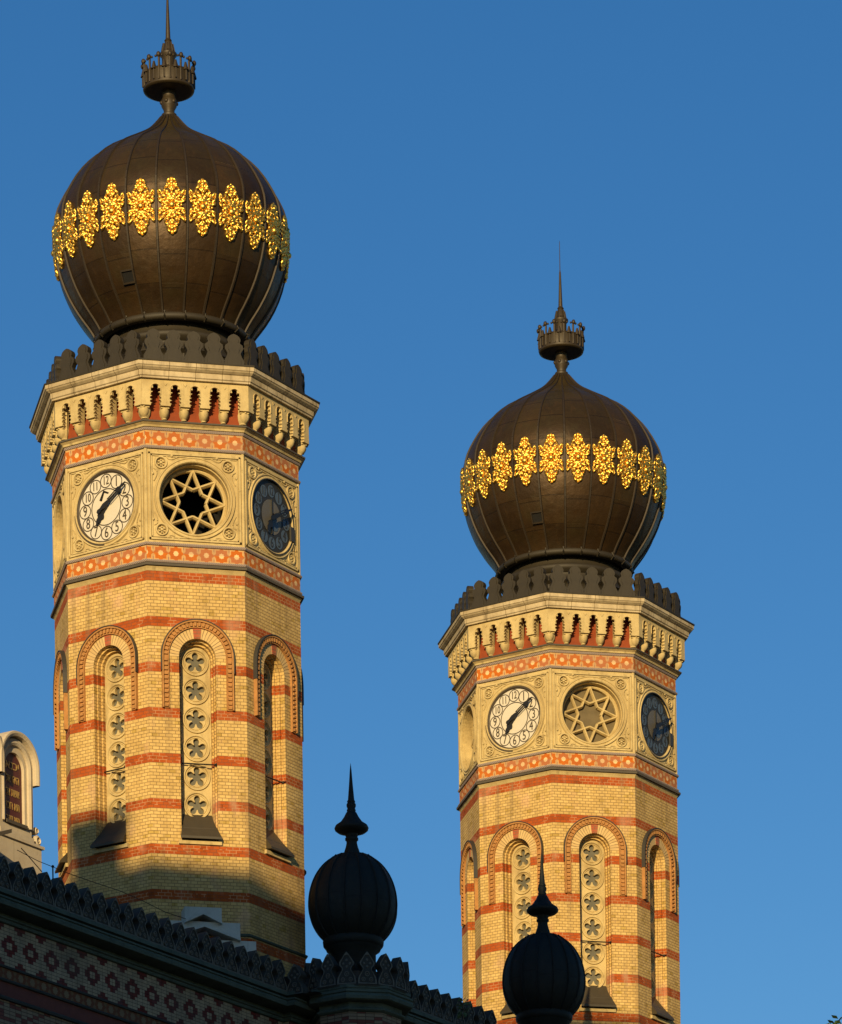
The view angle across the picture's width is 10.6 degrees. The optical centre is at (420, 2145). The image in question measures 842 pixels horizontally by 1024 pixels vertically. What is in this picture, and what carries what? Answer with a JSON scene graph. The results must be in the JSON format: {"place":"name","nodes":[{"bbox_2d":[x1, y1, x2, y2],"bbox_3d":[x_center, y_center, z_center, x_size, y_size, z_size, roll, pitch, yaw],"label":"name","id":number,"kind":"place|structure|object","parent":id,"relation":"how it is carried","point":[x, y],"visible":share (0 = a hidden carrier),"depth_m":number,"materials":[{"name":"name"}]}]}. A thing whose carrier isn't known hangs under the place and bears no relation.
{"place":"outdoors","nodes":[
{"label":"outdoors","id":0,"kind":"place"},
{"bbox_2d":[0,0,841,1023],"label":"sky","id":1,"kind":"structure","parent":0,"point":[428,163],"materials":[{"name":"blue"}]},
{"bbox_2d":[827,1015,841,1023],"bbox_3d":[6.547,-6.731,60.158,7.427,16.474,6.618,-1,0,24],"label":"tree","id":2,"kind":"object","parent":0,"point":[836,1021],"visible":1,"depth_m":59.87,"materials":[{"name":"green plant"}]},
{"label":"ground","id":3,"kind":"structure","parent":0,"visible":0},
{"bbox_2d":[0,730,44,873],"bbox_3d":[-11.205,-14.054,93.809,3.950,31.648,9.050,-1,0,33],"label":"gable wall","id":4,"kind":"structure","parent":3,"relation":"on","point":[19,772],"depth_m":96.38,"materials":[{"name":"beige stone"}]},
{"bbox_2d":[0,856,496,1023],"bbox_3d":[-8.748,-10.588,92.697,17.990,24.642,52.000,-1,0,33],"label":"facade wall","id":5,"kind":"structure","parent":3,"relation":"on","point":[70,953],"depth_m":84.19,"materials":[{"name":"brown stone"}]},
{"bbox_2d":[29,0,319,976],"bbox_3d":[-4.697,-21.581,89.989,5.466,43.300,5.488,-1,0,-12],"label":"clock tower","id":6,"kind":"structure","parent":5,"relation":"on","point":[169,426],"depth_m":88.08,"materials":[{"name":"brick"}]},
{"bbox_2d":[55,498,62,567],"bbox_3d":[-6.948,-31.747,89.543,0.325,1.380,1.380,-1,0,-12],"label":"star window","id":7,"kind":"structure","parent":6,"relation":"in","point":[59,533],"depth_m":90.12,"materials":[{"name":"beige stone"}]},
{"bbox_2d":[53,650,67,877],"bbox_3d":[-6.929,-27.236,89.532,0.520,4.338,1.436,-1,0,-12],"label":"arched window","id":8,"kind":"structure","parent":6,"relation":"in","point":[60,668],"depth_m":89.86,"materials":[{"name":"brick"}]},
{"bbox_2d":[76,625,138,853],"bbox_3d":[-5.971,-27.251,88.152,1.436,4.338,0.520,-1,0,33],"label":"arched window","id":9,"kind":"structure","parent":6,"relation":"in","point":[119,645],"depth_m":88.32,"materials":[{"name":"stone"}]},
{"bbox_2d":[160,463,229,533],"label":"star window","id":10,"kind":"structure","parent":6,"relation":"in","point":[187,492],"depth_m":88.06,"materials":[{"name":"beige stone"}]},
{"bbox_2d":[161,619,234,845],"bbox_3d":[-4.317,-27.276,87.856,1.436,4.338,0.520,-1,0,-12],"label":"arched window","id":11,"kind":"structure","parent":6,"relation":"in","point":[197,658],"depth_m":87.97,"materials":[{"name":"stone"}]},
{"bbox_2d":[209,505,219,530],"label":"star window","id":12,"kind":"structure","parent":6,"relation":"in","point":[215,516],"depth_m":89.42,"materials":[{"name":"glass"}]},
{"bbox_2d":[253,634,298,862],"bbox_3d":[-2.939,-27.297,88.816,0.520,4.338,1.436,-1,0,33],"label":"arched window","id":13,"kind":"structure","parent":6,"relation":"in","point":[270,646],"depth_m":89.07,"materials":[{"name":"brick"}]},
{"bbox_2d":[301,668,305,875],"bbox_3d":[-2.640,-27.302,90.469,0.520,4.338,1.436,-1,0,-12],"label":"arched window","id":14,"kind":"structure","parent":6,"relation":"in","point":[301,668],"depth_m":89.82,"materials":[{"name":"brick"}]},
{"bbox_2d":[304,952,412,1023],"bbox_3d":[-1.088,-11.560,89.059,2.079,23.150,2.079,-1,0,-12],"label":"octagonal bay","id":15,"kind":"object","parent":5,"relation":"attached to","point":[366,994],"visible":0.98,"depth_m":88.26,"materials":[{"name":"stone"}]},
{"bbox_2d":[308,763,397,971],"bbox_3d":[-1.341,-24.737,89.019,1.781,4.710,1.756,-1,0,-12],"label":"onion turret","id":16,"kind":"object","parent":15,"relation":"on","point":[352,904],"visible":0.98,"depth_m":88.49,"materials":[{"name":"black metal"}]},
{"bbox_2d":[455,998,472,1019],"bbox_3d":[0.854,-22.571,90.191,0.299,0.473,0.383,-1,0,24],"label":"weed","id":17,"kind":"object","parent":5,"relation":"on","point":[462,1006],"visible":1,"depth_m":90.19,"materials":[{"name":"green plant"}]},
{"bbox_2d":[438,240,694,1023],"bbox_3d":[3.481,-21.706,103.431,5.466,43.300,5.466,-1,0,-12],"label":"clock tower","id":18,"kind":"structure","parent":5,"relation":"on","point":[562,646],"depth_m":101.55,"materials":[{"name":"brick"}]},
{"bbox_2d":[462,706,473,769],"bbox_3d":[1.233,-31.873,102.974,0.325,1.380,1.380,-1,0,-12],"label":"star window","id":19,"kind":"structure","parent":18,"relation":"in","point":[468,738],"depth_m":103.55,"materials":[{"name":"beige stone"}]},
{"bbox_2d":[460,840,477,1006],"bbox_3d":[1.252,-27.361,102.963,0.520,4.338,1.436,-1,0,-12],"label":"arched window","id":20,"kind":"structure","parent":18,"relation":"in","point":[469,849],"depth_m":103.30,"materials":[{"name":"brick"}]},
{"bbox_2d":[487,821,543,1018],"bbox_3d":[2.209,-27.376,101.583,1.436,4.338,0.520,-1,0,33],"label":"arched window","id":21,"kind":"structure","parent":18,"relation":"in","point":[520,838],"depth_m":101.75,"materials":[{"name":"brick"}]},
{"bbox_2d":[563,681,622,742],"bbox_3d":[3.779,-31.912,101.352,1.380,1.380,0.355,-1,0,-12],"label":"star window","id":22,"kind":"structure","parent":18,"relation":"in","point":[592,711],"depth_m":101.45,"materials":[{"name":"beige stone"}]},
{"bbox_2d":[563,816,626,1012],"bbox_3d":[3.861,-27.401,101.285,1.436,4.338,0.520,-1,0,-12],"label":"arched window","id":23,"kind":"structure","parent":18,"relation":"in","point":[603,836],"depth_m":101.40,"materials":[{"name":"stone"}]},
{"bbox_2d":[642,828,676,1023],"bbox_3d":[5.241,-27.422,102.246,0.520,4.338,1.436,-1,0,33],"label":"arched window","id":24,"kind":"structure","parent":18,"relation":"in","point":[655,841],"depth_m":102.52,"materials":[{"name":"brick"}]},
{"bbox_3d":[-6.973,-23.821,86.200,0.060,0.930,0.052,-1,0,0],"label":"cable post","id":25,"kind":"object","parent":5,"relation":"on","visible":0},
{"bbox_2d":[17,850,185,918],"bbox_3d":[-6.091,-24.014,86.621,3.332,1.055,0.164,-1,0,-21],"label":"cable","id":26,"kind":"object","parent":25,"relation":"attached to","point":[103,885],"visible":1,"depth_m":86.69,"materials":[{"name":"black metal"}]},
{"bbox_3d":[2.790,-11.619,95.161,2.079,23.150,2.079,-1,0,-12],"label":"octagonal bay","id":27,"kind":"object","parent":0,"visible":0},
{"bbox_2d":[502,849,585,1023],"bbox_3d":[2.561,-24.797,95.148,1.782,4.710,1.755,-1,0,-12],"label":"onion turret","id":28,"kind":"object","parent":27,"relation":"on","point":[543,978],"visible":1,"depth_m":94.60,"materials":[{"name":"black metal"}]}
]}

